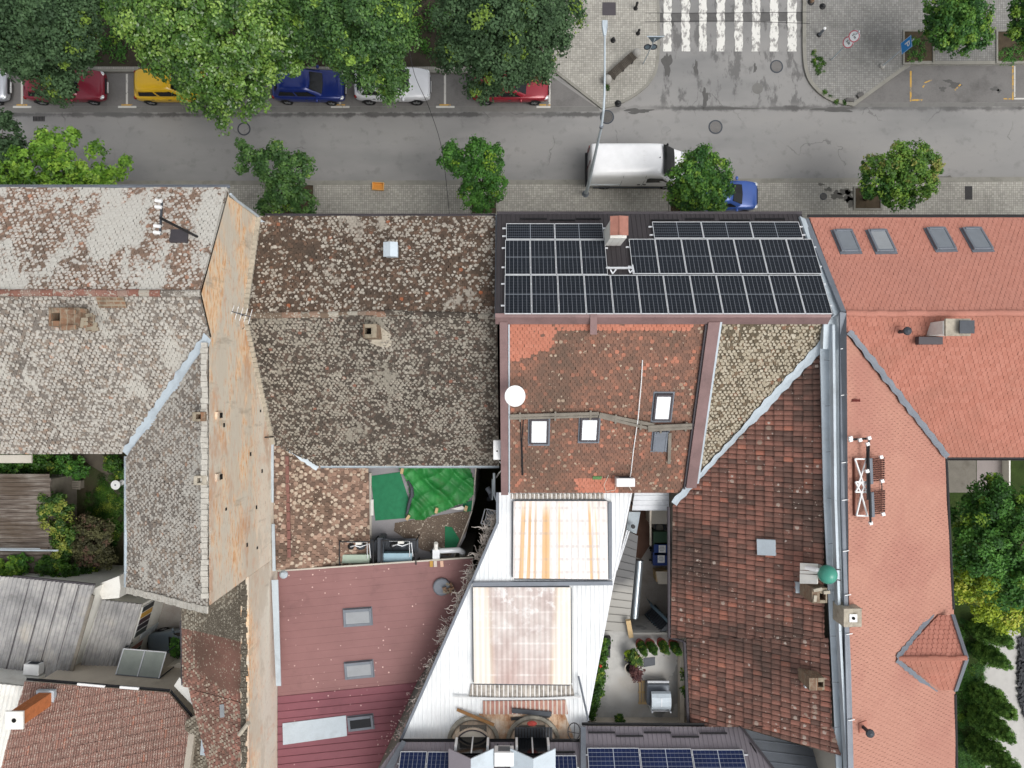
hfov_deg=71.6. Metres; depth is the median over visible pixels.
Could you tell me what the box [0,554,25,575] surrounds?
shrub
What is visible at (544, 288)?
solar module
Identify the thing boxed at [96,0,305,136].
street tree
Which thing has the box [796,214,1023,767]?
salmon roofed house
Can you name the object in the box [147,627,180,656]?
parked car
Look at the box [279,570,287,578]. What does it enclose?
roof drain
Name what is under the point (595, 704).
terrace plant
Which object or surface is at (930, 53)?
tree pit
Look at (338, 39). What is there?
street tree
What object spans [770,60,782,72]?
manhole cover
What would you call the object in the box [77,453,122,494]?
garden path
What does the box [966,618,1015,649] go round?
cypress
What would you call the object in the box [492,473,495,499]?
downpipe
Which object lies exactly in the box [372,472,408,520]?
turf mat
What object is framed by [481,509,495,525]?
wire cage
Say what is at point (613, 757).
solar module
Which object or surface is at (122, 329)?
tiled house
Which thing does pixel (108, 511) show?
tree
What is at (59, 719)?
tiled house
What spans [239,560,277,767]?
brick wall
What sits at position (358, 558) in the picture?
refrigeration unit
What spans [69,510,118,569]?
shrub
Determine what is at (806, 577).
board stack
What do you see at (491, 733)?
bay balcony
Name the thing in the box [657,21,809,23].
overhead wire
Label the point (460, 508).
plastic scrap
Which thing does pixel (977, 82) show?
parking bay
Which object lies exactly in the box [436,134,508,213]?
street tree
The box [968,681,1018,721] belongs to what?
cypress
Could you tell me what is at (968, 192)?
drain grate
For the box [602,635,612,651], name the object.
terrace plant
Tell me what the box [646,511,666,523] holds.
tool cupboard
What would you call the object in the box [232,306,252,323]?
tv antenna
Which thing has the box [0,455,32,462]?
balcony slab
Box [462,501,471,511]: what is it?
turf mat
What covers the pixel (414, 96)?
parked car
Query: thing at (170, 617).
yard floor
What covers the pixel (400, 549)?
refrigeration unit
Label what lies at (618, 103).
bollard
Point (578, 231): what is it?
solar module
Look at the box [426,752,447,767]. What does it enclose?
solar module
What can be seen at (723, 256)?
solar module
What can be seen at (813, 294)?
solar module
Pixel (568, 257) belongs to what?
solar module
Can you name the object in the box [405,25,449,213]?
overhead wire
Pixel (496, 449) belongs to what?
air conditioner
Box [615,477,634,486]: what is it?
air conditioner
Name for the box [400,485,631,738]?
white roofed hall
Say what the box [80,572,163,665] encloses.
lean to
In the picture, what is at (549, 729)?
bay balcony
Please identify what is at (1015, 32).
street tree
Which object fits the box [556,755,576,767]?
solar module
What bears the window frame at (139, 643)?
in the lean to
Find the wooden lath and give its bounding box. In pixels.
[457,708,494,726]
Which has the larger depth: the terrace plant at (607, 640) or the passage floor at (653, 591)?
the passage floor at (653, 591)
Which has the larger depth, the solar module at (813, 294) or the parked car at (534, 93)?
the parked car at (534, 93)
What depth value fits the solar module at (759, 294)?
28.35 m
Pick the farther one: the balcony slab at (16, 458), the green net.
the balcony slab at (16, 458)
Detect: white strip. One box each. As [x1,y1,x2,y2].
[77,682,105,687]
[119,685,138,689]
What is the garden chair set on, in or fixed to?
on the garden ground at (90, 483)
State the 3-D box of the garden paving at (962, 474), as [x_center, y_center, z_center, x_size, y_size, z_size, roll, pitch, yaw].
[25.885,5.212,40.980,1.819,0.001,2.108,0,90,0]
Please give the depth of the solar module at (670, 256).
29.39 m
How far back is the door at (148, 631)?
39.96 m
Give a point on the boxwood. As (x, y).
(618, 717)
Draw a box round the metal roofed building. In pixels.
[272,532,476,767]
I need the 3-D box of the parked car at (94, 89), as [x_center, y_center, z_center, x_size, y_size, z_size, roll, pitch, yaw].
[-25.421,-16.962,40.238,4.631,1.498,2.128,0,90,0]
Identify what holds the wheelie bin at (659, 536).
on the passage floor at (653, 591)
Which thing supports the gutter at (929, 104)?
on the road
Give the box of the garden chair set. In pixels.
[72,480,83,488]
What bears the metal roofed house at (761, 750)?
on the ground at (482, 503)
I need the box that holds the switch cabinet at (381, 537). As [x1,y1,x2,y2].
[378,534,385,562]
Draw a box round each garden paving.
[948,460,975,492]
[977,460,1001,484]
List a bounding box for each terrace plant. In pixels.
[589,706,597,720]
[590,696,600,711]
[592,682,604,698]
[595,671,607,685]
[597,657,608,671]
[600,646,609,661]
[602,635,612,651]
[679,667,684,680]
[679,685,684,697]
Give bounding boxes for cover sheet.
[282,715,346,744]
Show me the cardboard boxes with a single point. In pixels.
(660, 575)
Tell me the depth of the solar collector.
37.15 m
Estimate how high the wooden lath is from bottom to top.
0.450 m
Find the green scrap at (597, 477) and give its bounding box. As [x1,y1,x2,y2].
[592,476,601,479]
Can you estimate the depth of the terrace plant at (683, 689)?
32.76 m
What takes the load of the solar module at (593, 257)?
attached to the mounting rails at (629, 267)
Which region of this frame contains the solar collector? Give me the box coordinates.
[115,642,174,678]
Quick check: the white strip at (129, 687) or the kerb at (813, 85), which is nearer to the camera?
the white strip at (129, 687)
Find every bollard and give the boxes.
[615,100,621,106]
[817,27,825,36]
[819,3,825,9]
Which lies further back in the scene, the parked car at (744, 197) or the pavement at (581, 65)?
the pavement at (581, 65)
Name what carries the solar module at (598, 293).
attached to the mounting rails at (629, 267)
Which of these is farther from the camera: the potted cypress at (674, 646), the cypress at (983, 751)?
the cypress at (983, 751)
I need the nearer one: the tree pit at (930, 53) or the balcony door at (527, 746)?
the balcony door at (527, 746)
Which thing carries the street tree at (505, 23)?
on the planting strip at (417, 59)
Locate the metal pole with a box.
[0,548,58,550]
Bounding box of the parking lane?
[0,72,593,105]
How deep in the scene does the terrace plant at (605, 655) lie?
32.83 m
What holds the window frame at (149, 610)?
in the lean to
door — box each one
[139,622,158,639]
[454,736,488,754]
[515,737,549,754]
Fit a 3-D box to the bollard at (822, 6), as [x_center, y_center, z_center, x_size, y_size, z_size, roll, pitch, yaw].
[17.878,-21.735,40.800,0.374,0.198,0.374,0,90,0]
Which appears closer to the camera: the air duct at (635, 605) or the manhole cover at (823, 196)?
the air duct at (635, 605)
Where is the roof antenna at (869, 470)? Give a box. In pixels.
[848,436,885,524]
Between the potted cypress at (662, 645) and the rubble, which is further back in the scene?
the rubble
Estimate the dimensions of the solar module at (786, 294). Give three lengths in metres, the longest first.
1.958 x 1.053 x 0.047 m
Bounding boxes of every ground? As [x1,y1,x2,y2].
[8,453,126,565]
[123,324,500,563]
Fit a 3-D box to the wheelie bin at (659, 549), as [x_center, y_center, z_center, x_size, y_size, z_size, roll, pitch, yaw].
[7.278,8.063,35.232,0.790,1.066,0.660,0,90,0]
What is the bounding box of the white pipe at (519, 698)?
[454,696,580,699]
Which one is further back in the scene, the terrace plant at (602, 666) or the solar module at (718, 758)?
the terrace plant at (602, 666)
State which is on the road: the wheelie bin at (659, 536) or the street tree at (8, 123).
the street tree at (8, 123)
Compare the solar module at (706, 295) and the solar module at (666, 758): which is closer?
the solar module at (706, 295)
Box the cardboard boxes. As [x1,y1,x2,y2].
[653,567,670,583]
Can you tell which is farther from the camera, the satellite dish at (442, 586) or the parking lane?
the parking lane
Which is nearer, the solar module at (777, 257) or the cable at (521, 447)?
the solar module at (777, 257)
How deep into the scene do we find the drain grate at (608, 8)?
40.87 m
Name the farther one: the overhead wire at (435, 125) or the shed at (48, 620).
the shed at (48, 620)
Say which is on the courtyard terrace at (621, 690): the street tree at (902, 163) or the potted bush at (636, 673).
the potted bush at (636, 673)
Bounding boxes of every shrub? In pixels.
[0,453,60,476]
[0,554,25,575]
[10,552,33,574]
[33,554,99,577]
[36,491,79,570]
[50,453,90,480]
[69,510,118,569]
[102,454,123,479]
[168,636,179,658]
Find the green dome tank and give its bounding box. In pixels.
[817,564,840,583]
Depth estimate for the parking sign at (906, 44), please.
38.42 m
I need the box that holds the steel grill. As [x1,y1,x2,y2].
[645,680,670,712]
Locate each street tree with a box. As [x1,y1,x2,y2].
[0,0,106,108]
[0,107,31,175]
[0,124,133,188]
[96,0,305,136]
[232,137,319,215]
[275,0,422,108]
[428,0,588,105]
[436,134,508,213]
[662,143,735,210]
[857,138,945,212]
[918,0,995,58]
[1004,0,1023,51]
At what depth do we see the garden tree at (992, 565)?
32.90 m
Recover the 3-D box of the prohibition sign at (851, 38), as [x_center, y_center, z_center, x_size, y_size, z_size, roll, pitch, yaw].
[18.323,-18.619,39.205,0.317,3.350,0.600,-32,90,0]
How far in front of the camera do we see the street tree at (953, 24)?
35.91 m
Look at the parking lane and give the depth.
40.99 m
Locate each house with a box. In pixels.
[0,185,273,613]
[1,648,194,767]
[242,214,498,570]
[380,717,817,767]
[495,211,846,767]
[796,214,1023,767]
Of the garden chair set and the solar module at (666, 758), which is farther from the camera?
the garden chair set
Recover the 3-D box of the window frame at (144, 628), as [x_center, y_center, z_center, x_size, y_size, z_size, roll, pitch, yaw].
[-20.348,13.561,38.900,0.044,1.320,0.347,17,90,0]
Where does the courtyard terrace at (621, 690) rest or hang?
on the ground at (482, 503)
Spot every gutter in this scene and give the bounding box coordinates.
[0,107,599,112]
[855,102,1023,106]
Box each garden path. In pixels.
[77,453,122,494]
[984,630,1023,767]
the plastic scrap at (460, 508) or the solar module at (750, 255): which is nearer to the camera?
the solar module at (750, 255)
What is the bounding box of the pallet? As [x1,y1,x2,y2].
[638,680,646,703]
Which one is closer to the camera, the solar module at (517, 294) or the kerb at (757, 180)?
the solar module at (517, 294)
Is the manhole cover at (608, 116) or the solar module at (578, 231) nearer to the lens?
the solar module at (578, 231)
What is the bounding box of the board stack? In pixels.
[800,563,818,583]
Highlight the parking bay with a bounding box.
[859,66,1023,102]
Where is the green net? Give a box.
[399,468,473,519]
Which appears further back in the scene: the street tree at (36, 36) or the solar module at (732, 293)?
the street tree at (36, 36)
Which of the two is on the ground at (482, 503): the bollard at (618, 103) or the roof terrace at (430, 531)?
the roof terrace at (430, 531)
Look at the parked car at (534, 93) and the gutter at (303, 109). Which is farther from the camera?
the gutter at (303, 109)
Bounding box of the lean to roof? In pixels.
[626,493,668,545]
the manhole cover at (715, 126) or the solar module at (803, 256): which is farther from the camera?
the manhole cover at (715, 126)
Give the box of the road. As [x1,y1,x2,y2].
[0,0,1023,207]
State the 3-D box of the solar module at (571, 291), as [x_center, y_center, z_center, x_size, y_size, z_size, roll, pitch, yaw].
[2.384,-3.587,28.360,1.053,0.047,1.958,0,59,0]
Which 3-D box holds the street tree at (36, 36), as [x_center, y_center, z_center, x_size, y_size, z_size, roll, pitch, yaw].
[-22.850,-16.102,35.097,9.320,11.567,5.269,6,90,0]
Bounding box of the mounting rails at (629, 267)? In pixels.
[501,226,831,306]
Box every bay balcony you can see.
[447,714,498,738]
[506,715,559,739]
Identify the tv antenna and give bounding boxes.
[153,199,197,237]
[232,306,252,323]
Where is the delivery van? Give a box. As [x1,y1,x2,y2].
[585,143,683,188]
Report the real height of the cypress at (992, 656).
2.833 m
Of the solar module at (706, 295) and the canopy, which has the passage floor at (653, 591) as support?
the canopy
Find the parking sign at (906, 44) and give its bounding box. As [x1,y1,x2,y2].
[879,35,913,68]
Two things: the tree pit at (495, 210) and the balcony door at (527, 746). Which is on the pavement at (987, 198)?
the tree pit at (495, 210)
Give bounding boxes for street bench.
[603,48,640,83]
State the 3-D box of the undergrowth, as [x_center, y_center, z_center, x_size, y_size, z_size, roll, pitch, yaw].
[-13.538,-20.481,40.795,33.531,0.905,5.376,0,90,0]
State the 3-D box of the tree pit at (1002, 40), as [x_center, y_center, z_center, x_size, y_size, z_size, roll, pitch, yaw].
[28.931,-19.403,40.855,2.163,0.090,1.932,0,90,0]
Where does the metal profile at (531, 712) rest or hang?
on the white roofed hall
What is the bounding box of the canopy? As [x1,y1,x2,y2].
[605,530,637,631]
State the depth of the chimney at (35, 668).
36.39 m
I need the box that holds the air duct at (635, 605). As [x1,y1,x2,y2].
[630,559,642,618]
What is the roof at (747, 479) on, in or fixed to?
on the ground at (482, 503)
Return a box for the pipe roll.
[405,481,413,517]
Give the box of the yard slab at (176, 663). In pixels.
[167,657,180,667]
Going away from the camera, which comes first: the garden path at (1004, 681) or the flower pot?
the flower pot
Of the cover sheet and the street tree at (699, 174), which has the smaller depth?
the cover sheet
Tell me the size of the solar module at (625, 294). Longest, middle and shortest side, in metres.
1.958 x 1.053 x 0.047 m
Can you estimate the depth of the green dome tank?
27.56 m
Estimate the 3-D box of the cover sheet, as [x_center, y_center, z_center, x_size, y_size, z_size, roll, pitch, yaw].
[-9.432,16.539,33.927,3.093,0.168,1.022,-6,90,0]
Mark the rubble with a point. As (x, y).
(860, 94)
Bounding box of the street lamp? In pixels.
[582,20,607,196]
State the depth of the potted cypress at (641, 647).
32.50 m
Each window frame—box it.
[130,639,142,648]
[133,625,147,638]
[135,618,149,631]
[137,613,150,625]
[139,606,152,619]
[141,600,154,612]
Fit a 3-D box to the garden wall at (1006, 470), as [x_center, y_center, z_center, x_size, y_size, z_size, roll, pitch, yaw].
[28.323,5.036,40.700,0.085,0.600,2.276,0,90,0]
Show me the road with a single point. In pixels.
(717, 58)
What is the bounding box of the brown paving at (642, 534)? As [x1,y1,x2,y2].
[631,504,649,558]
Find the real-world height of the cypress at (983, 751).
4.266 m
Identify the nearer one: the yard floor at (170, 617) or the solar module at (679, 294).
the solar module at (679, 294)
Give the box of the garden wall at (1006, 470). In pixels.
[1002,460,1009,486]
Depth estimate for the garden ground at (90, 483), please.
40.99 m
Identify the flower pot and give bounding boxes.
[624,663,632,673]
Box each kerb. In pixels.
[0,0,659,109]
[26,177,1023,184]
[802,0,1023,106]
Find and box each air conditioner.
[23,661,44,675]
[493,439,500,459]
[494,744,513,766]
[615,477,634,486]
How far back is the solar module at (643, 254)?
29.39 m
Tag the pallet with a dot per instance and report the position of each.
(643, 693)
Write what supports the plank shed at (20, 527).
on the garden ground at (90, 483)
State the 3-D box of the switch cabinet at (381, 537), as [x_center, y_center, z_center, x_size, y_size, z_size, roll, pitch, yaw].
[-6.312,8.015,34.626,0.332,1.148,1.200,0,90,0]
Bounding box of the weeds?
[606,49,846,104]
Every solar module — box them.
[399,751,426,767]
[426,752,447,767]
[505,240,529,274]
[505,275,530,313]
[506,223,554,239]
[530,240,555,274]
[531,275,558,313]
[555,223,603,239]
[555,240,581,274]
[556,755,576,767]
[558,275,585,313]
[580,240,607,274]
[584,275,613,313]
[587,748,640,767]
[610,275,640,313]
[629,239,658,273]
[637,275,667,313]
[639,749,693,767]
[652,222,703,238]
[655,239,686,273]
[663,275,695,313]
[681,239,713,273]
[690,275,722,313]
[692,750,746,767]
[701,222,752,238]
[707,239,740,273]
[716,275,750,313]
[733,239,767,273]
[742,275,777,313]
[750,222,802,238]
[760,239,794,273]
[769,275,804,313]
[786,239,821,273]
[795,275,832,313]
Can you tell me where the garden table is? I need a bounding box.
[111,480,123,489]
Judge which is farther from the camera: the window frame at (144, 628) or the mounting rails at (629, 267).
the window frame at (144, 628)
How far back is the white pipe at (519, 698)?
31.87 m
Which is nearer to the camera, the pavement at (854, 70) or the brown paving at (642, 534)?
the brown paving at (642, 534)
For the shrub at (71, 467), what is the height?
1.476 m
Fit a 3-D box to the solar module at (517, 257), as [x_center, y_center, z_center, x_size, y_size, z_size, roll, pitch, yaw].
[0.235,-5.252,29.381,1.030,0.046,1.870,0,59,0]
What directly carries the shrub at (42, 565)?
on the garden ground at (90, 483)
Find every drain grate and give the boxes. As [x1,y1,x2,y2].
[33,116,44,120]
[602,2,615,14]
[965,186,971,199]
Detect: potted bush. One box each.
[624,649,631,663]
[627,647,643,666]
[629,665,645,682]
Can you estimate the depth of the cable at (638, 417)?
30.08 m
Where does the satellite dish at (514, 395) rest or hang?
on the roof at (747, 479)
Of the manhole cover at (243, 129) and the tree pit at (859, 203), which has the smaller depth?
the tree pit at (859, 203)
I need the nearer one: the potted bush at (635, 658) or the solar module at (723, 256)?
the solar module at (723, 256)
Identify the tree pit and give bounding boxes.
[281,183,314,213]
[470,194,497,214]
[669,197,679,210]
[853,186,881,209]
[902,30,934,64]
[996,30,1023,63]
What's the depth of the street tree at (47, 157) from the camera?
34.42 m
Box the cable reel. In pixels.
[567,722,580,740]
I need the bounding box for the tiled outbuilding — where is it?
[180,583,249,767]
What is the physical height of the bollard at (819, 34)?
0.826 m
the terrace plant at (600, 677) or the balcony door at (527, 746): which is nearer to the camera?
the balcony door at (527, 746)
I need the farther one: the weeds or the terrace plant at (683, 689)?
the weeds
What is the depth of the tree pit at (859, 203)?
40.87 m
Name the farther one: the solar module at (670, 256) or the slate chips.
the slate chips
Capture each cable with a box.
[520,419,523,472]
[630,360,642,476]
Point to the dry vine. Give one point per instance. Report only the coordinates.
(485, 537)
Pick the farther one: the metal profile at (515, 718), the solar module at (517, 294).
the metal profile at (515, 718)
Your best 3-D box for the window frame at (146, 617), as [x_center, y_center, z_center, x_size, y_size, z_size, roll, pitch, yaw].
[-20.139,12.875,38.900,0.044,1.320,0.347,17,90,0]
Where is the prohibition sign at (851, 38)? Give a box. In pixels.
[831,30,859,59]
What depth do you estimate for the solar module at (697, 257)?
29.39 m
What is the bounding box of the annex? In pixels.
[0,668,44,767]
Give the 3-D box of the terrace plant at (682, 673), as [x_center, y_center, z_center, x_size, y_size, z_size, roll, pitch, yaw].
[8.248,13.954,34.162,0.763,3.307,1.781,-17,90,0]
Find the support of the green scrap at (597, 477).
on the roof at (747, 479)
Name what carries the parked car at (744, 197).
on the pavement at (987, 198)
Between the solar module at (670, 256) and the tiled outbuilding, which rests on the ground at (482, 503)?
the tiled outbuilding
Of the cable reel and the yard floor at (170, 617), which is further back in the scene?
the yard floor at (170, 617)
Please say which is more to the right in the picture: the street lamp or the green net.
the street lamp
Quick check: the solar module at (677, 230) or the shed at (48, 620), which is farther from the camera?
the shed at (48, 620)
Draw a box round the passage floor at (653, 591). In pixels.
[622,493,666,614]
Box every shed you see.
[0,474,76,573]
[0,563,123,676]
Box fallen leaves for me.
[377,598,455,754]
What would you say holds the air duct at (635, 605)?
on the passage floor at (653, 591)
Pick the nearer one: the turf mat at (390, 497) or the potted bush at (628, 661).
the potted bush at (628, 661)
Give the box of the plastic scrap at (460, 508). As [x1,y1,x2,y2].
[453,506,464,509]
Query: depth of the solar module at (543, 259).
29.36 m
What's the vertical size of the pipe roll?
0.209 m
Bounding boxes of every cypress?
[635,638,648,656]
[645,638,657,655]
[657,637,670,655]
[668,639,682,655]
[963,731,1021,767]
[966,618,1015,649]
[966,703,1017,745]
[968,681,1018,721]
[971,640,1014,670]
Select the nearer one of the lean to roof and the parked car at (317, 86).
the lean to roof
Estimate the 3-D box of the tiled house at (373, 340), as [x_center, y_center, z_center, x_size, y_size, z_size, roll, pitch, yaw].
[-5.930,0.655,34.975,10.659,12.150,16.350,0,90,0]
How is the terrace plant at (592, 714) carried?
on the courtyard terrace at (621, 690)
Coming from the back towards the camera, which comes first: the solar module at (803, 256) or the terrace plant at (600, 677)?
the terrace plant at (600, 677)
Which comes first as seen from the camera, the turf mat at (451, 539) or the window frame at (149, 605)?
the turf mat at (451, 539)
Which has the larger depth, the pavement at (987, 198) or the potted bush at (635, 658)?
the pavement at (987, 198)
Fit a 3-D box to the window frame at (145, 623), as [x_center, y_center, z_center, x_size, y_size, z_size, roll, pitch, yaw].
[-20.244,13.218,38.900,0.044,1.320,0.347,17,90,0]
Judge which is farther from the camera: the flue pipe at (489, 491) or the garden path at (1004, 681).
the garden path at (1004, 681)
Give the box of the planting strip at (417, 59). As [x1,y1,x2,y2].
[15,0,542,66]
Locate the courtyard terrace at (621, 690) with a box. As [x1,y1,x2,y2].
[595,615,685,721]
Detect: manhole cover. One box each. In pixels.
[237,123,250,135]
[600,110,613,123]
[708,120,722,133]
[752,83,762,93]
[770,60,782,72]
[820,193,826,199]
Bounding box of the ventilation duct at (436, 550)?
[430,542,464,558]
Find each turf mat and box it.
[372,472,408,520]
[445,526,458,547]
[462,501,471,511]
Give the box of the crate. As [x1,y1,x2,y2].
[372,182,383,190]
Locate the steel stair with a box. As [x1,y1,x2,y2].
[644,599,666,631]
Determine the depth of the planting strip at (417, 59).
40.87 m
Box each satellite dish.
[433,578,455,595]
[505,385,524,406]
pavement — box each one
[33,181,1023,218]
[88,0,656,105]
[806,0,1021,101]
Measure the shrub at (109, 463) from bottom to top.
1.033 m
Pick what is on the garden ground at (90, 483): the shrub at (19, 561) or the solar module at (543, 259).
the shrub at (19, 561)
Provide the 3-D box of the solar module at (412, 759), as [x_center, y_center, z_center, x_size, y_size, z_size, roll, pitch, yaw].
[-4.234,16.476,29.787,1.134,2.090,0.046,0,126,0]
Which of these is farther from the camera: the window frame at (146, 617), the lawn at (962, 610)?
the lawn at (962, 610)
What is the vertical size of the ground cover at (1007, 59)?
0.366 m
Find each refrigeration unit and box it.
[339,535,378,565]
[381,534,419,564]
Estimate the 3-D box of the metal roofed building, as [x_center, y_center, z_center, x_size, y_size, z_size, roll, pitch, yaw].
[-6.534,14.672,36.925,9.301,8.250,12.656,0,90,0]
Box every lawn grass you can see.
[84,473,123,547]
[955,617,988,767]
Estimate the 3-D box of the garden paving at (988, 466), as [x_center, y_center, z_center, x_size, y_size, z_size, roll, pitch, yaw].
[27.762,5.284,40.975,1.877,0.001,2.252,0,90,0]
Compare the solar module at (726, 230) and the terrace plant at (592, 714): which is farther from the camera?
the terrace plant at (592, 714)
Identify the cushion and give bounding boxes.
[527,721,536,725]
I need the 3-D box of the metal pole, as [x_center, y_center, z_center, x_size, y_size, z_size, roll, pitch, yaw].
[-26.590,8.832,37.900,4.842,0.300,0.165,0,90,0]
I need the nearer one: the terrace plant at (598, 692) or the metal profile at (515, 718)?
the metal profile at (515, 718)
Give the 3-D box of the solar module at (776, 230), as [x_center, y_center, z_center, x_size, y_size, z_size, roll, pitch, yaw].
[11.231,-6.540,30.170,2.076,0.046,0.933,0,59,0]
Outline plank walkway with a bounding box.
[510,410,691,463]
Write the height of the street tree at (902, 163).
6.332 m
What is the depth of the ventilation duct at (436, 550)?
34.38 m
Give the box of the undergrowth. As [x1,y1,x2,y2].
[90,2,536,65]
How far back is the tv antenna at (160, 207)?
24.47 m
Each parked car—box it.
[0,73,11,104]
[23,69,108,104]
[134,68,207,104]
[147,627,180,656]
[271,65,346,105]
[354,67,430,104]
[473,71,548,104]
[681,176,757,210]
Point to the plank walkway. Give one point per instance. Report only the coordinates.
(650, 426)
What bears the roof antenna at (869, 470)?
on the salmon roofed house at (930, 307)
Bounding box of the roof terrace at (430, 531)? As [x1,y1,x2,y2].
[368,468,480,561]
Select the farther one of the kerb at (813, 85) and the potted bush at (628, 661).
the kerb at (813, 85)
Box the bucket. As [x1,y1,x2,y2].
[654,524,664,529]
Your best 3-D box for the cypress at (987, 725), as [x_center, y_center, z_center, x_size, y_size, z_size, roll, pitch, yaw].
[26.653,18.932,39.361,1.626,3.322,1.683,0,90,0]
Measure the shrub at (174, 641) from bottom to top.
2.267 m
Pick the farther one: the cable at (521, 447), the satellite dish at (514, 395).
the cable at (521, 447)
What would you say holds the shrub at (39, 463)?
on the garden ground at (90, 483)
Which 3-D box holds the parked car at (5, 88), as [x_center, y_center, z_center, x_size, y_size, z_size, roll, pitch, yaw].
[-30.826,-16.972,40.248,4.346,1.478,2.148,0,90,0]
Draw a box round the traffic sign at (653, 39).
[643,36,663,63]
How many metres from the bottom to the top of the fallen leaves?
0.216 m
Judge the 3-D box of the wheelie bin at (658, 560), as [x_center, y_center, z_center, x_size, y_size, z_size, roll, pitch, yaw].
[7.229,8.553,35.232,0.790,1.066,0.660,0,90,0]
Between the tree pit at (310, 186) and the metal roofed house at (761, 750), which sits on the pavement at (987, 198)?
the tree pit at (310, 186)
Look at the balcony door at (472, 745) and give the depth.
30.50 m
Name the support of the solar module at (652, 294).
attached to the mounting rails at (629, 267)
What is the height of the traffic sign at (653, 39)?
3.283 m
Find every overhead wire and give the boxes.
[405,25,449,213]
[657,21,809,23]
[749,12,791,12]
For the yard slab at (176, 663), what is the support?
on the ground at (482, 503)
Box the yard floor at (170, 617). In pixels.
[155,603,180,630]
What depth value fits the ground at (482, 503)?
41.05 m
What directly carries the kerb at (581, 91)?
on the pavement at (581, 65)
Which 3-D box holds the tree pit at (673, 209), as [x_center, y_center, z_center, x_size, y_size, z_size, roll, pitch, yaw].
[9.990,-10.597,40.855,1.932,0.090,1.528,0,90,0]
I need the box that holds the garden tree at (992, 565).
[950,472,1023,635]
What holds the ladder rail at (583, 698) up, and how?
on the white roofed hall
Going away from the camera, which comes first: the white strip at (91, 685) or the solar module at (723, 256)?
the solar module at (723, 256)
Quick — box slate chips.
[1016,636,1023,715]
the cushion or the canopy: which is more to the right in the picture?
the canopy
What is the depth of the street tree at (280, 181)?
35.40 m
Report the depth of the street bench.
40.41 m
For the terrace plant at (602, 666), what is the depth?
32.83 m
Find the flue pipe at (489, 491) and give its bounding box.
[485,487,493,500]
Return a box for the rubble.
[844,92,863,101]
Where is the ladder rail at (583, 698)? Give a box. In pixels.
[578,676,588,720]
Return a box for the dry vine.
[394,510,495,738]
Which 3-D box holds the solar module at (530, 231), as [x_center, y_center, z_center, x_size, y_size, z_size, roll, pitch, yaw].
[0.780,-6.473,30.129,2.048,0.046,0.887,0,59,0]
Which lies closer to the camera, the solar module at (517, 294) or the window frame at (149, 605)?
the solar module at (517, 294)
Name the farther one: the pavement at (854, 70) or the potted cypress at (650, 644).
the pavement at (854, 70)
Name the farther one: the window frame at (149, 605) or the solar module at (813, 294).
the window frame at (149, 605)
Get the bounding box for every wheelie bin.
[649,547,666,565]
[650,543,666,554]
[652,527,666,544]
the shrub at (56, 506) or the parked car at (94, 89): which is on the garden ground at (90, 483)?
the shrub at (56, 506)
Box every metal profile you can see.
[511,715,549,720]
[512,708,551,715]
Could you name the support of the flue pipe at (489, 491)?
attached to the white roofed hall
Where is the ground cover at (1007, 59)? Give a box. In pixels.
[672,34,1023,210]
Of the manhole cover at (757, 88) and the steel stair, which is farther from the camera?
the manhole cover at (757, 88)
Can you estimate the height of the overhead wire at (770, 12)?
0.323 m
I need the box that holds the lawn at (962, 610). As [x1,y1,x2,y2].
[949,460,1023,767]
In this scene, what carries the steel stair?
on the courtyard terrace at (621, 690)
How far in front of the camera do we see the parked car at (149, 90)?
39.61 m
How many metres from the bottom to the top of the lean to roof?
2.777 m
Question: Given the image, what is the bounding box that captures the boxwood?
[614,713,625,721]
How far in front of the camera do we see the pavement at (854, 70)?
40.88 m
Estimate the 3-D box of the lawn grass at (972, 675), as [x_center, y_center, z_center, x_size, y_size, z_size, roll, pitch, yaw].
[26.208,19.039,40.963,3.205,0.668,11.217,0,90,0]
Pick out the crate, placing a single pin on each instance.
(377, 186)

